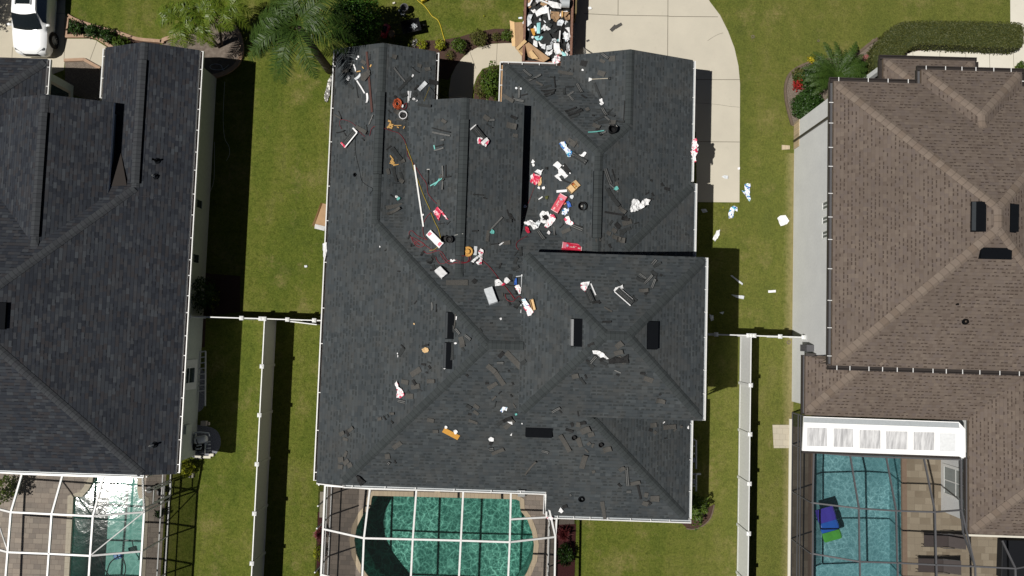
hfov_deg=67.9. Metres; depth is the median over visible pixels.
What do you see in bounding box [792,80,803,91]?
flower clump
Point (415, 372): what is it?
shingle strip
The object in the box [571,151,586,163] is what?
shingle strip
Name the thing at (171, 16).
leaning palm
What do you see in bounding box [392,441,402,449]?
shingle strip
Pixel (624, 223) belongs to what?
shingle strip
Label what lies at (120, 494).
swimming pool
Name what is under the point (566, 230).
shingle strip
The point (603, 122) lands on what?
shingle strip
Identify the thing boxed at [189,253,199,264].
window
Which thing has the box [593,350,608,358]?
wrapper
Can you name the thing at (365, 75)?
felt sheet
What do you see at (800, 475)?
pool cage
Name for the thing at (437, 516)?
swimming pool
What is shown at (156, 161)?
vent pipe
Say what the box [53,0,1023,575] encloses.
lawn
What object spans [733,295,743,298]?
wrapper
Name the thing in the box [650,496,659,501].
shingle strip
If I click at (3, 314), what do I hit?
roof vent
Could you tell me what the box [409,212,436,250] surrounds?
hose
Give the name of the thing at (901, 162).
house
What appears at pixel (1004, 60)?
walkway
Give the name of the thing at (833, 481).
swimming pool
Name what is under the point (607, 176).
shingle strip
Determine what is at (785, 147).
splash block
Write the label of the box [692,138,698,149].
wrapper
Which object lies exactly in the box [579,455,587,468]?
shingle strip
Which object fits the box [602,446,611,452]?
shingle strip
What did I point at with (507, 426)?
shingle strip
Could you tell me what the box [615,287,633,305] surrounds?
shingle bundle
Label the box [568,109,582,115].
shingle strip
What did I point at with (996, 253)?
roof vent
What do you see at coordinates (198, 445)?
pool pump set
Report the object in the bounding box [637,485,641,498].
shingle strip
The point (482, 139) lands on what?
shingle bundle
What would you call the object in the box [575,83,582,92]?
shingle strip
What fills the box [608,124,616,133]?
bucket
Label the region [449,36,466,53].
shrub
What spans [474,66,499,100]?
entry mulch bed
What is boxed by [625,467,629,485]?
shingle strip
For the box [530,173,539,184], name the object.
wrapper
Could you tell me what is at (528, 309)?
wrapper
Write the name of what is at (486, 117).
shingle strip
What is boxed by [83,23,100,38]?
shrub
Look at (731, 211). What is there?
wrapper
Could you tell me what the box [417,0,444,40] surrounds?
hose
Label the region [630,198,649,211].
wrapper
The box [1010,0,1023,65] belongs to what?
driveway
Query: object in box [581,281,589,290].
wrapper
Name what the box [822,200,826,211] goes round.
window
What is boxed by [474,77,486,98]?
entry shrub
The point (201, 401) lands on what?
gravel patch
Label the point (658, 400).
shingle strip
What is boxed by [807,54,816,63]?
flower clump
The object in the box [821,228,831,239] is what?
window
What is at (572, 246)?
shingle bundle
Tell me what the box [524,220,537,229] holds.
wrapper
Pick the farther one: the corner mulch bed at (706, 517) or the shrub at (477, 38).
the shrub at (477, 38)
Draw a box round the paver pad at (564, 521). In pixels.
[557,519,573,524]
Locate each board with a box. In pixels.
[366,51,372,112]
[442,428,459,439]
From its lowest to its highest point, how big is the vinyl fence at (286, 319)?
1.935 m
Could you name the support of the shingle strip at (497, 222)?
on the house at (371, 312)
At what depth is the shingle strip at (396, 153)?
36.76 m
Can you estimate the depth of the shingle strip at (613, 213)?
35.74 m
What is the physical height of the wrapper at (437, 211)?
0.186 m
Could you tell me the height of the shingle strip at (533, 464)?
0.312 m
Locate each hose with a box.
[100,556,125,575]
[369,126,436,203]
[406,146,429,208]
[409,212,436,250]
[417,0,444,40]
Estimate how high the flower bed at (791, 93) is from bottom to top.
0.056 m
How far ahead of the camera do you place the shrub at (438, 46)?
40.42 m
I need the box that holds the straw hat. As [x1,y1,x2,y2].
[465,246,472,256]
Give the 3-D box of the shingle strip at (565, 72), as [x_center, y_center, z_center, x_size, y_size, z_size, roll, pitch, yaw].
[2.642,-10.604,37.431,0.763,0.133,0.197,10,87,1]
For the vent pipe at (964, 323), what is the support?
on the house at (901, 162)
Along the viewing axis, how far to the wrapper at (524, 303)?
33.84 m
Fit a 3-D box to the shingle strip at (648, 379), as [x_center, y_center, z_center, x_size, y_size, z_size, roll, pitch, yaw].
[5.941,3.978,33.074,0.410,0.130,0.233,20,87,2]
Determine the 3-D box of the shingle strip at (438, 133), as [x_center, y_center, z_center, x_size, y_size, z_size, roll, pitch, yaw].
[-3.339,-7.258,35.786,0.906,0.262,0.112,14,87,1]
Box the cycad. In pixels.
[802,41,867,96]
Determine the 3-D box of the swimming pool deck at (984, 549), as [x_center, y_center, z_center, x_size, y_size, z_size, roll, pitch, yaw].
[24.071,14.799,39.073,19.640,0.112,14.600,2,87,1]
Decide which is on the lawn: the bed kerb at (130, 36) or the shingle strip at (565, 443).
the bed kerb at (130, 36)
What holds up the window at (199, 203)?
in the house at (103, 243)
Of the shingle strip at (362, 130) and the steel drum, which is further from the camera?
the steel drum
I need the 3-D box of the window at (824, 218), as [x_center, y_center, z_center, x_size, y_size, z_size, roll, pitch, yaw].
[14.817,-3.234,35.643,0.045,1.380,0.459,2,87,1]
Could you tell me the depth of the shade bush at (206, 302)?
38.86 m
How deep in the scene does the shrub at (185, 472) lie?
39.03 m
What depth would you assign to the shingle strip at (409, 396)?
34.99 m
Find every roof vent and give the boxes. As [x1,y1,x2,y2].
[0,302,7,329]
[443,342,452,368]
[445,312,453,338]
[525,427,552,437]
[570,318,582,346]
[647,321,658,349]
[970,201,986,231]
[978,247,1011,259]
[1010,203,1018,232]
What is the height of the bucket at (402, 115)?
0.370 m
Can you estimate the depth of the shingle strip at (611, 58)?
36.74 m
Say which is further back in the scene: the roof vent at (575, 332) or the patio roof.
the patio roof
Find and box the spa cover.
[996,538,1023,575]
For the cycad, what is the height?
1.702 m
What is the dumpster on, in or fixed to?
on the driveway at (714, 57)
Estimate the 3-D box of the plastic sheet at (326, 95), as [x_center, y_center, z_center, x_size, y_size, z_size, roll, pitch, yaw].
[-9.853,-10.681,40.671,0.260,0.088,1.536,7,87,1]
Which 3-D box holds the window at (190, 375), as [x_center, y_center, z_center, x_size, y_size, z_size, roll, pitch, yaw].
[-16.317,4.422,38.394,0.045,1.350,0.881,2,87,1]
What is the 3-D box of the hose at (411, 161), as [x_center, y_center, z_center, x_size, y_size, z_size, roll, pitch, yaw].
[-4.861,-6.090,36.330,1.135,1.166,5.022,-44,87,-2]
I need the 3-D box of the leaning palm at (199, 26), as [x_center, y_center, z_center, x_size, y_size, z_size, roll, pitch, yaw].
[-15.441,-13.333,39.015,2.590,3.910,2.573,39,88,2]
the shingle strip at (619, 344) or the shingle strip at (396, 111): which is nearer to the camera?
the shingle strip at (619, 344)
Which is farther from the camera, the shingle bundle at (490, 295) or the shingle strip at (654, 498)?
the shingle strip at (654, 498)
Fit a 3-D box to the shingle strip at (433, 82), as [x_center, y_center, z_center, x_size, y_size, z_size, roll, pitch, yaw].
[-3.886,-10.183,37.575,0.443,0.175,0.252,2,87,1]
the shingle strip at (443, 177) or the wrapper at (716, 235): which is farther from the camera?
the wrapper at (716, 235)
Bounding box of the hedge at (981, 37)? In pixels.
[864,20,1023,73]
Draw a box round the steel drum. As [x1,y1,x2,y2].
[398,3,408,16]
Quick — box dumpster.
[522,0,576,65]
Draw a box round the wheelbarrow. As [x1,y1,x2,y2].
[391,17,426,34]
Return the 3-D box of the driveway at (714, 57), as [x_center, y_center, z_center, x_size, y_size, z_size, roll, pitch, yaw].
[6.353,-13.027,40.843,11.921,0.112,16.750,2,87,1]
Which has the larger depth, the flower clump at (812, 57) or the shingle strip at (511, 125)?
the flower clump at (812, 57)
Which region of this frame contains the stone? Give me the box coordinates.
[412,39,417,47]
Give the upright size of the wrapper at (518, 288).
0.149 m
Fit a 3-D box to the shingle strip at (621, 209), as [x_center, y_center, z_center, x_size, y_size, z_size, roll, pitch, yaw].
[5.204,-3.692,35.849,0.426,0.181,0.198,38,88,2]
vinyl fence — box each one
[190,314,261,320]
[250,317,276,575]
[266,317,320,324]
[707,332,749,337]
[736,333,752,575]
[753,334,805,338]
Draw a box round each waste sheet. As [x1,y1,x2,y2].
[523,19,531,26]
[535,7,548,15]
[537,22,539,33]
[538,33,551,44]
[548,1,560,8]
[550,11,559,20]
[554,43,561,53]
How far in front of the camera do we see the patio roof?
36.51 m
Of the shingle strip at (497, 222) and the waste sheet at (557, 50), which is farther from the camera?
the waste sheet at (557, 50)
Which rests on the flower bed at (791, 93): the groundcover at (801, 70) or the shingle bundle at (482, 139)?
the groundcover at (801, 70)
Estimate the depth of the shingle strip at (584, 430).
34.92 m
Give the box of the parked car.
[7,0,58,56]
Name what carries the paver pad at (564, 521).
on the lawn
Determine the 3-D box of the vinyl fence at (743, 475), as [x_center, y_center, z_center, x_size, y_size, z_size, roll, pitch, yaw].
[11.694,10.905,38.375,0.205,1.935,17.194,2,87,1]
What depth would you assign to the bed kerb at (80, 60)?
40.84 m
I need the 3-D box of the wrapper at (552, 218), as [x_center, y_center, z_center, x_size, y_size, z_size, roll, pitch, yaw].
[1.830,-3.167,36.113,0.348,0.191,0.718,27,87,2]
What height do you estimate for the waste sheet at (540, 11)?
0.104 m
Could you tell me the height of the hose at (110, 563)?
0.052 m
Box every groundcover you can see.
[791,67,805,83]
[792,63,828,91]
[846,58,868,77]
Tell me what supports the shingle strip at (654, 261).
on the house at (371, 312)
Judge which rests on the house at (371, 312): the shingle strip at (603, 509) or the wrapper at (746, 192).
the shingle strip at (603, 509)
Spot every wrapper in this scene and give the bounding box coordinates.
[323,242,326,260]
[395,381,403,397]
[433,207,446,219]
[476,249,482,264]
[495,279,502,285]
[515,285,520,293]
[520,299,528,305]
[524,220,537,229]
[524,305,532,315]
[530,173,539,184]
[540,211,549,222]
[544,214,555,227]
[552,55,559,63]
[553,161,561,168]
[555,168,567,180]
[559,141,571,156]
[562,208,568,214]
[564,216,573,224]
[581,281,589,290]
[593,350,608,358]
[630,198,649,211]
[690,149,697,161]
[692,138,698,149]
[713,230,719,240]
[728,206,737,217]
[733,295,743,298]
[742,183,750,201]
[777,215,788,225]
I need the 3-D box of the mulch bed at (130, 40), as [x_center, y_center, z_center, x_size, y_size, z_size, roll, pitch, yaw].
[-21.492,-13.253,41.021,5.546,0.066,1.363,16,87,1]
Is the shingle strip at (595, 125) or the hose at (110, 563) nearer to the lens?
the shingle strip at (595, 125)
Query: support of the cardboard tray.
on the house at (371, 312)
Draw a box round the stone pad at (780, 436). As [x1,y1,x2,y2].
[772,425,788,447]
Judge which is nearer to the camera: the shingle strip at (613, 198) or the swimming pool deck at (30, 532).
the shingle strip at (613, 198)
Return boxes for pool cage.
[0,473,171,575]
[314,484,556,575]
[787,412,1023,575]
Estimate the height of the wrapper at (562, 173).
0.204 m
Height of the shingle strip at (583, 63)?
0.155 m
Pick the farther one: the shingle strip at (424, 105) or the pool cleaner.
the pool cleaner
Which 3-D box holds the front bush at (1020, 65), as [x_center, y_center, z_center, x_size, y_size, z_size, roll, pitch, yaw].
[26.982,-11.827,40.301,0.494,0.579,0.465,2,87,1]
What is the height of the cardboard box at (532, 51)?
1.222 m
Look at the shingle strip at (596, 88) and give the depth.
36.87 m
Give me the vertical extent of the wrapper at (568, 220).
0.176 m
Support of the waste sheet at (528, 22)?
in the dumpster
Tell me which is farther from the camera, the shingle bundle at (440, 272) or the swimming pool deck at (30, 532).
the swimming pool deck at (30, 532)
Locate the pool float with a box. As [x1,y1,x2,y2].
[815,506,841,541]
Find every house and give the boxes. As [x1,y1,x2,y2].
[0,42,216,477]
[313,43,707,522]
[792,55,1023,537]
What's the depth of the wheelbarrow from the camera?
40.54 m
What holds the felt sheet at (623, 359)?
on the house at (371, 312)
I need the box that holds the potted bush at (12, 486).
[0,475,19,504]
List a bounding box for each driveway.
[0,0,105,100]
[572,0,739,201]
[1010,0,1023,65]
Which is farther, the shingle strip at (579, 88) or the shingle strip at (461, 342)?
the shingle strip at (579, 88)
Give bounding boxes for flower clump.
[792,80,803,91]
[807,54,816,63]
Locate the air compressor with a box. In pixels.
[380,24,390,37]
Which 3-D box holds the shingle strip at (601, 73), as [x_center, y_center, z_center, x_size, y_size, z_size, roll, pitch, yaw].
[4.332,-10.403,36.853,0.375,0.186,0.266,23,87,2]
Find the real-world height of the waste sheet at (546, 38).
0.124 m
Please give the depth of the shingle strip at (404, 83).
37.09 m
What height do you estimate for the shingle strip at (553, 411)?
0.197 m
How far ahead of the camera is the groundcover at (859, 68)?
40.29 m
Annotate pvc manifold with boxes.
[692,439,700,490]
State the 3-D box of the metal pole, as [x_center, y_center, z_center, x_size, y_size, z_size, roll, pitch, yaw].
[-4.393,-4.357,35.869,0.083,0.211,3.003,-9,87,0]
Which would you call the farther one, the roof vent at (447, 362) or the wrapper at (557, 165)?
the wrapper at (557, 165)
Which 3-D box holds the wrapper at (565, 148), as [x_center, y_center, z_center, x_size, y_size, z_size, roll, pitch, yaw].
[2.577,-6.612,36.126,0.309,0.230,0.869,-33,87,-1]
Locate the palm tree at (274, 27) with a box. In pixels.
[247,0,356,85]
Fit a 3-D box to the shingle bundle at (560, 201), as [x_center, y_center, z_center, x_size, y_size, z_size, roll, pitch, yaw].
[2.251,-4.015,36.063,0.437,0.432,0.941,30,87,2]
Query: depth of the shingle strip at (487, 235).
35.53 m
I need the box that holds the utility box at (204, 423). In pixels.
[200,421,209,425]
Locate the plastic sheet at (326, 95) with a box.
[324,76,331,101]
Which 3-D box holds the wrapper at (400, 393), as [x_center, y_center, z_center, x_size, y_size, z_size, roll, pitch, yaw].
[-5.204,4.678,35.120,0.400,0.219,0.829,-8,87,0]
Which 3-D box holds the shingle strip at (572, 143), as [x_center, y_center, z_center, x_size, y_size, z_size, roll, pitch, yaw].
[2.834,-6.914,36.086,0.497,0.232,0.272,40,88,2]
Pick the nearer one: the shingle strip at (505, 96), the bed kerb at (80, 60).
the shingle strip at (505, 96)
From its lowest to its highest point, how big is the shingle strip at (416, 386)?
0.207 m
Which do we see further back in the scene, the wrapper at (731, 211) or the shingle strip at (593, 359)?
the wrapper at (731, 211)
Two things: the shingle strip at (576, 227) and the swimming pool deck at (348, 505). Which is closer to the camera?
the shingle strip at (576, 227)
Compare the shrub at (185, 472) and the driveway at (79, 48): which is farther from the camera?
the driveway at (79, 48)
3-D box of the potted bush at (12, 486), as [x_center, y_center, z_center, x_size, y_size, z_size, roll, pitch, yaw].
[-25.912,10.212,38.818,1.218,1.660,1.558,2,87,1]
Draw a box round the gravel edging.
[195,455,210,457]
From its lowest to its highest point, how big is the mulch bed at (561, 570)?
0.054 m
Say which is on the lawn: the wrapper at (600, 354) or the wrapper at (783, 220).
the wrapper at (783, 220)
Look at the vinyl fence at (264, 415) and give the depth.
38.66 m
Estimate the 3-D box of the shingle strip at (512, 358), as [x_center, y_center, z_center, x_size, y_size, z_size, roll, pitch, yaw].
[0.074,3.220,33.948,0.253,0.319,1.004,-44,87,-2]
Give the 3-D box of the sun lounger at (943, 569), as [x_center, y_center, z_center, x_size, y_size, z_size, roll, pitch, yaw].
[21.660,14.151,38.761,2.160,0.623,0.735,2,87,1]
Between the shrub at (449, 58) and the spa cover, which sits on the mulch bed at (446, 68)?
the shrub at (449, 58)
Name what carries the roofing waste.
in the dumpster
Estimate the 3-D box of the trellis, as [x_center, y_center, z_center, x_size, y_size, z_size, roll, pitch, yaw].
[-16.178,4.705,39.678,0.552,0.120,2.872,2,87,1]
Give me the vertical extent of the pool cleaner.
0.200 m
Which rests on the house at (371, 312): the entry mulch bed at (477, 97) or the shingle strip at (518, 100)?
the shingle strip at (518, 100)
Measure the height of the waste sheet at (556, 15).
0.200 m
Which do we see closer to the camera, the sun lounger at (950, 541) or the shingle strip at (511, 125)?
the shingle strip at (511, 125)
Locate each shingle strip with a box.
[355,125,366,133]
[386,203,401,209]
[386,207,399,214]
[391,147,402,160]
[391,167,396,181]
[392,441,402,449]
[393,67,404,81]
[393,108,400,114]
[397,347,404,356]
[397,399,404,404]
[398,76,411,90]
[401,379,408,384]
[406,393,412,398]
[410,367,421,377]
[411,384,419,389]
[417,103,430,106]
[427,379,434,382]
[429,79,437,84]
[432,131,449,136]
[441,166,443,189]
[446,280,467,284]
[450,343,453,359]
[458,336,464,347]
[483,114,489,121]
[486,230,489,241]
[486,364,496,373]
[487,382,497,389]
[490,216,502,228]
[491,448,504,454]
[494,371,505,385]
[502,94,513,102]
[502,240,509,244]
[503,417,512,422]
[503,420,514,429]
[504,351,519,368]
[506,122,516,129]
[513,98,523,102]
[522,69,531,76]
[524,461,536,475]
[537,230,545,239]
[551,407,560,413]
[558,70,572,74]
[558,434,571,451]
[561,227,570,233]
[562,163,570,173]
[566,138,576,146]
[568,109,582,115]
[570,225,582,231]
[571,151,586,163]
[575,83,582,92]
[576,437,582,446]
[579,426,590,434]
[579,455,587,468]
[580,60,586,66]
[587,432,594,437]
[590,355,597,364]
[592,122,600,127]
[593,83,600,98]
[597,70,605,76]
[597,119,609,123]
[600,501,605,519]
[601,107,607,115]
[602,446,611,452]
[603,168,611,184]
[604,211,623,215]
[606,188,619,206]
[609,55,614,61]
[612,234,620,240]
[614,222,620,228]
[614,341,623,348]
[614,350,622,355]
[617,237,624,242]
[618,206,626,213]
[622,219,631,225]
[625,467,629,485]
[630,481,640,485]
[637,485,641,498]
[643,376,653,382]
[644,274,652,283]
[650,258,657,264]
[650,279,656,287]
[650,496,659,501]
[656,398,665,403]
[663,424,675,429]
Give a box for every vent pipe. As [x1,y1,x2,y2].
[148,442,156,447]
[152,158,159,163]
[962,319,968,324]
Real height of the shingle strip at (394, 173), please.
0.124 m
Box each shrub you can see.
[67,17,83,35]
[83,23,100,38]
[98,26,115,43]
[111,34,129,45]
[177,460,195,477]
[416,38,426,48]
[434,38,446,50]
[444,50,454,60]
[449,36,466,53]
[469,28,487,47]
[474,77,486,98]
[480,60,498,100]
[491,32,500,40]
[501,29,512,40]
[556,543,575,566]
[691,493,709,530]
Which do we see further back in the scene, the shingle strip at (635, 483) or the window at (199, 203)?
the window at (199, 203)
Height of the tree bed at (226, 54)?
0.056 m
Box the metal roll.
[561,0,569,7]
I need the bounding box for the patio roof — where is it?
[801,416,965,458]
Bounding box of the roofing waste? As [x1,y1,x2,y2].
[525,0,570,61]
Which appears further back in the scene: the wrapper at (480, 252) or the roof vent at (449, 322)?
the wrapper at (480, 252)
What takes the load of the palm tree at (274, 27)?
on the lawn
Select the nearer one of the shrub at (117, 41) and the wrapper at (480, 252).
the wrapper at (480, 252)
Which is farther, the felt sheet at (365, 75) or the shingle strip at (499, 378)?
the felt sheet at (365, 75)
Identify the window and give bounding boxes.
[50,81,70,96]
[186,366,195,384]
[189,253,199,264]
[192,197,202,209]
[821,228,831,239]
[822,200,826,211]
[822,215,826,225]
[943,463,962,500]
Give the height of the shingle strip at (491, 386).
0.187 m
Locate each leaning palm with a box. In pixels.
[155,0,216,47]
[172,0,229,47]
[201,0,252,45]
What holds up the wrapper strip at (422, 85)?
on the house at (371, 312)
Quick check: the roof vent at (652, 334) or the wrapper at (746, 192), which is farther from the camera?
the wrapper at (746, 192)
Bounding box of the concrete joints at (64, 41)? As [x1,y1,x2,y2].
[12,13,96,60]
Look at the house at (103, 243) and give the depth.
36.13 m
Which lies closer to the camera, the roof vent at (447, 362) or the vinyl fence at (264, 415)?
the roof vent at (447, 362)
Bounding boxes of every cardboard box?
[312,203,325,230]
[510,21,522,47]
[515,39,548,61]
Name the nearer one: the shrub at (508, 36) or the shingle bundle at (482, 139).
the shingle bundle at (482, 139)
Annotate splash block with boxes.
[782,145,789,149]
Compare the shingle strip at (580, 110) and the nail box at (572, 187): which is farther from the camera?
the shingle strip at (580, 110)
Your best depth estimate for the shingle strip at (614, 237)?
35.72 m
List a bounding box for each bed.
[65,61,99,100]
[70,19,159,46]
[162,21,239,73]
[412,29,511,79]
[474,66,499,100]
[556,524,575,575]
[682,505,712,527]
[787,39,877,125]
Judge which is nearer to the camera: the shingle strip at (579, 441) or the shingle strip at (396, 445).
the shingle strip at (579, 441)
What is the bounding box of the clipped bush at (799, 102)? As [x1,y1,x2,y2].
[789,89,823,119]
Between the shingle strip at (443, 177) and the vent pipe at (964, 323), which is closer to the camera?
the vent pipe at (964, 323)
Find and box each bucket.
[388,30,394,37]
[399,111,406,119]
[440,235,446,242]
[445,236,452,242]
[578,202,586,210]
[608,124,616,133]
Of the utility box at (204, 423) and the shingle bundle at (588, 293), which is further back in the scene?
the utility box at (204, 423)
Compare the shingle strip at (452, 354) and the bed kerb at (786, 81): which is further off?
the bed kerb at (786, 81)
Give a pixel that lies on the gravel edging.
(197, 456)
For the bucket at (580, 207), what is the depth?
35.72 m
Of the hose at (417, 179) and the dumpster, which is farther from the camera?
the dumpster
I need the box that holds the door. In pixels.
[153,481,171,503]
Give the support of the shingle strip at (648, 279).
on the house at (371, 312)
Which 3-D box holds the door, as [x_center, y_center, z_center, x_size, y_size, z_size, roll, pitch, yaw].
[-17.706,10.348,38.503,0.032,1.950,0.765,2,87,1]
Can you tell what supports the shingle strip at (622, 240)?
on the house at (371, 312)
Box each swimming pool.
[64,477,142,575]
[349,491,538,575]
[811,453,907,575]
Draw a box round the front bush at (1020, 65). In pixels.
[1016,60,1023,67]
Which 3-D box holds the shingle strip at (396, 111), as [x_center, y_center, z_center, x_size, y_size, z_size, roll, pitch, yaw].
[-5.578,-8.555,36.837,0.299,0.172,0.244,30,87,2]
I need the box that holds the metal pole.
[414,165,423,226]
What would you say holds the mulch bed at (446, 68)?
on the lawn
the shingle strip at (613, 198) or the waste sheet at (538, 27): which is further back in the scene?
the waste sheet at (538, 27)
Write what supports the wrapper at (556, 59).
on the house at (371, 312)
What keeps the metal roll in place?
on the waste sheet
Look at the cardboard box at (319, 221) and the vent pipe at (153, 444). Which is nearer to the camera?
the vent pipe at (153, 444)
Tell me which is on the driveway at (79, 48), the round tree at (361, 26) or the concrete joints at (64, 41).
the concrete joints at (64, 41)
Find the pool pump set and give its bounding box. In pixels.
[193,431,210,453]
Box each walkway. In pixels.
[449,43,521,98]
[906,50,1014,67]
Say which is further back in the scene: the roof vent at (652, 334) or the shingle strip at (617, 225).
the shingle strip at (617, 225)
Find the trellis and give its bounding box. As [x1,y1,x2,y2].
[197,351,205,405]
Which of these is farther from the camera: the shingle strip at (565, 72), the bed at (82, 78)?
the bed at (82, 78)
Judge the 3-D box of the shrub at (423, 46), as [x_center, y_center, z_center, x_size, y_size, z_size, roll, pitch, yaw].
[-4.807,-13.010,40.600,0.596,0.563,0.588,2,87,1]
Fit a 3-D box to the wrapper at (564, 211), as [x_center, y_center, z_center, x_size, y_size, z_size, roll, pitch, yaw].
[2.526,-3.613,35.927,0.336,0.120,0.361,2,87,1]
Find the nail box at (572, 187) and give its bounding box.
[566,180,579,193]
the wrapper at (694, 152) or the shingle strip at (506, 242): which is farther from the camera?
the wrapper at (694, 152)
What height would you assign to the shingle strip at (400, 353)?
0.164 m
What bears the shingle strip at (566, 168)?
on the house at (371, 312)
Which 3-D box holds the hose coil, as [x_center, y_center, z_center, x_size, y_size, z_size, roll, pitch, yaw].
[-5.559,-8.931,36.865,0.434,0.208,0.543,2,87,1]
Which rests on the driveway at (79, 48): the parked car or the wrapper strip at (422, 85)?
the parked car
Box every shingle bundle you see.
[341,128,358,147]
[426,230,444,247]
[435,266,447,278]
[470,124,488,146]
[484,287,497,304]
[551,193,567,213]
[562,242,581,251]
[573,153,585,162]
[585,289,594,302]
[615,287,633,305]
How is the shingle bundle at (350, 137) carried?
on the house at (371, 312)
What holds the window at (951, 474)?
in the house at (901, 162)
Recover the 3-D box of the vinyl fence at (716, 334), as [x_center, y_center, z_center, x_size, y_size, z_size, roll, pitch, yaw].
[10.048,2.370,38.892,3.759,1.935,0.205,2,87,1]
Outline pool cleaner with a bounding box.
[113,554,122,559]
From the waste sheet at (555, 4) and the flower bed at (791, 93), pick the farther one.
the flower bed at (791, 93)
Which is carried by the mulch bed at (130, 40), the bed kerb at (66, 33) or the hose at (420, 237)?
the bed kerb at (66, 33)
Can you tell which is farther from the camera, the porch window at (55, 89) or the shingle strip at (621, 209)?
the porch window at (55, 89)
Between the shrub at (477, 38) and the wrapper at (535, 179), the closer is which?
the wrapper at (535, 179)
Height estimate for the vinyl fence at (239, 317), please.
1.935 m
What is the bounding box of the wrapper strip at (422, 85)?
[418,81,426,90]
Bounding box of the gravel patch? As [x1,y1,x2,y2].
[198,369,204,411]
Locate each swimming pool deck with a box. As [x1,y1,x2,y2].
[0,473,147,575]
[328,487,554,575]
[907,457,1006,575]
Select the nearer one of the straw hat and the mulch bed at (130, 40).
the straw hat
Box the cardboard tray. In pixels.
[530,299,536,310]
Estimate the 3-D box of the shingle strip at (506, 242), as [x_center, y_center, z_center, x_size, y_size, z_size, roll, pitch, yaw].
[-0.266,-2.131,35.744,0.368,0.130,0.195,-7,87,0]
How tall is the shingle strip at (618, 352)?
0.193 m
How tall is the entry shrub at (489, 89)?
1.758 m
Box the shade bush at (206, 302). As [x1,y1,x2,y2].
[191,276,219,314]
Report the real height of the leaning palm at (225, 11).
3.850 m
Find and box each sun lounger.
[915,556,960,574]
[921,532,965,549]
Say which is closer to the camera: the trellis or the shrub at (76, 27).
the trellis
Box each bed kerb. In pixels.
[64,15,111,46]
[64,58,101,69]
[67,14,164,43]
[160,20,243,77]
[686,504,714,529]
[784,38,877,124]
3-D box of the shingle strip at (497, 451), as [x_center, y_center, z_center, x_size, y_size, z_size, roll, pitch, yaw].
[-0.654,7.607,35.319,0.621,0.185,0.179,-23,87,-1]
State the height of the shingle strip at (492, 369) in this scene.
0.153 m
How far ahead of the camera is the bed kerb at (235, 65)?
40.79 m
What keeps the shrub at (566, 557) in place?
on the mulch bed at (561, 570)
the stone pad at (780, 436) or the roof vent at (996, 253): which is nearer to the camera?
the roof vent at (996, 253)
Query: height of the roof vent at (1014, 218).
0.168 m
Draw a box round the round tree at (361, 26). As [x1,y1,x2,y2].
[327,0,382,46]
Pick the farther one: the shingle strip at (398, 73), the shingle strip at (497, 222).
the shingle strip at (398, 73)
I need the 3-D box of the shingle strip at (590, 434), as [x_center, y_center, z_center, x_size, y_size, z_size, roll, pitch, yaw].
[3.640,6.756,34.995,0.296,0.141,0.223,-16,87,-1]
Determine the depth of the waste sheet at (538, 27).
39.27 m
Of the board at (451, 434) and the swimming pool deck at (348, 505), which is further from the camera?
the swimming pool deck at (348, 505)
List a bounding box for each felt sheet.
[355,475,364,485]
[360,69,369,80]
[609,355,628,363]
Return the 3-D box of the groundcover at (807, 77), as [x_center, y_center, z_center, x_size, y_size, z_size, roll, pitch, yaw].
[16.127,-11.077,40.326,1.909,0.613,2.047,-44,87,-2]
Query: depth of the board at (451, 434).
35.11 m
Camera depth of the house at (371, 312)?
35.78 m
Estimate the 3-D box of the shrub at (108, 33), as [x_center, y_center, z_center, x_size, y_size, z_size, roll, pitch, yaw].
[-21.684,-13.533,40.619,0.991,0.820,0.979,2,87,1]
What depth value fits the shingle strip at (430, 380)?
34.64 m
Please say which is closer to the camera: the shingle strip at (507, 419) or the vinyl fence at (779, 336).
the shingle strip at (507, 419)
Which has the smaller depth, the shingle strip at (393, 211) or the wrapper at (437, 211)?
the wrapper at (437, 211)
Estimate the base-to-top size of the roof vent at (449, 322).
0.158 m
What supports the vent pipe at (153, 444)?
on the house at (103, 243)
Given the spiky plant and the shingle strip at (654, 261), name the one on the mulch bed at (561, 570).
the spiky plant
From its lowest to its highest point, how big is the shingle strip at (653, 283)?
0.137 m
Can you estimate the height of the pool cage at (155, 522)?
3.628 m
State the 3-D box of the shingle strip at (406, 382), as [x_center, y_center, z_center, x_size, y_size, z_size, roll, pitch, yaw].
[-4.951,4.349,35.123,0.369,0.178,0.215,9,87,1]
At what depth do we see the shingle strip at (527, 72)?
37.43 m
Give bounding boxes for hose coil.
[393,98,401,108]
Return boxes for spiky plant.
[557,525,572,543]
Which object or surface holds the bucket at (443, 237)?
on the house at (371, 312)
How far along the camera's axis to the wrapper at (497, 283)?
34.95 m
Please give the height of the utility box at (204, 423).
0.240 m
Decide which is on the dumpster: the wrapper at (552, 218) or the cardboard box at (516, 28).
the cardboard box at (516, 28)
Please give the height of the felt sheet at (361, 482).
0.207 m
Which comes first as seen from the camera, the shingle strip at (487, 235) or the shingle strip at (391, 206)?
the shingle strip at (487, 235)
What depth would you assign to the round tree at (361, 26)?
37.87 m
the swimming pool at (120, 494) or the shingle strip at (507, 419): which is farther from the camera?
the swimming pool at (120, 494)

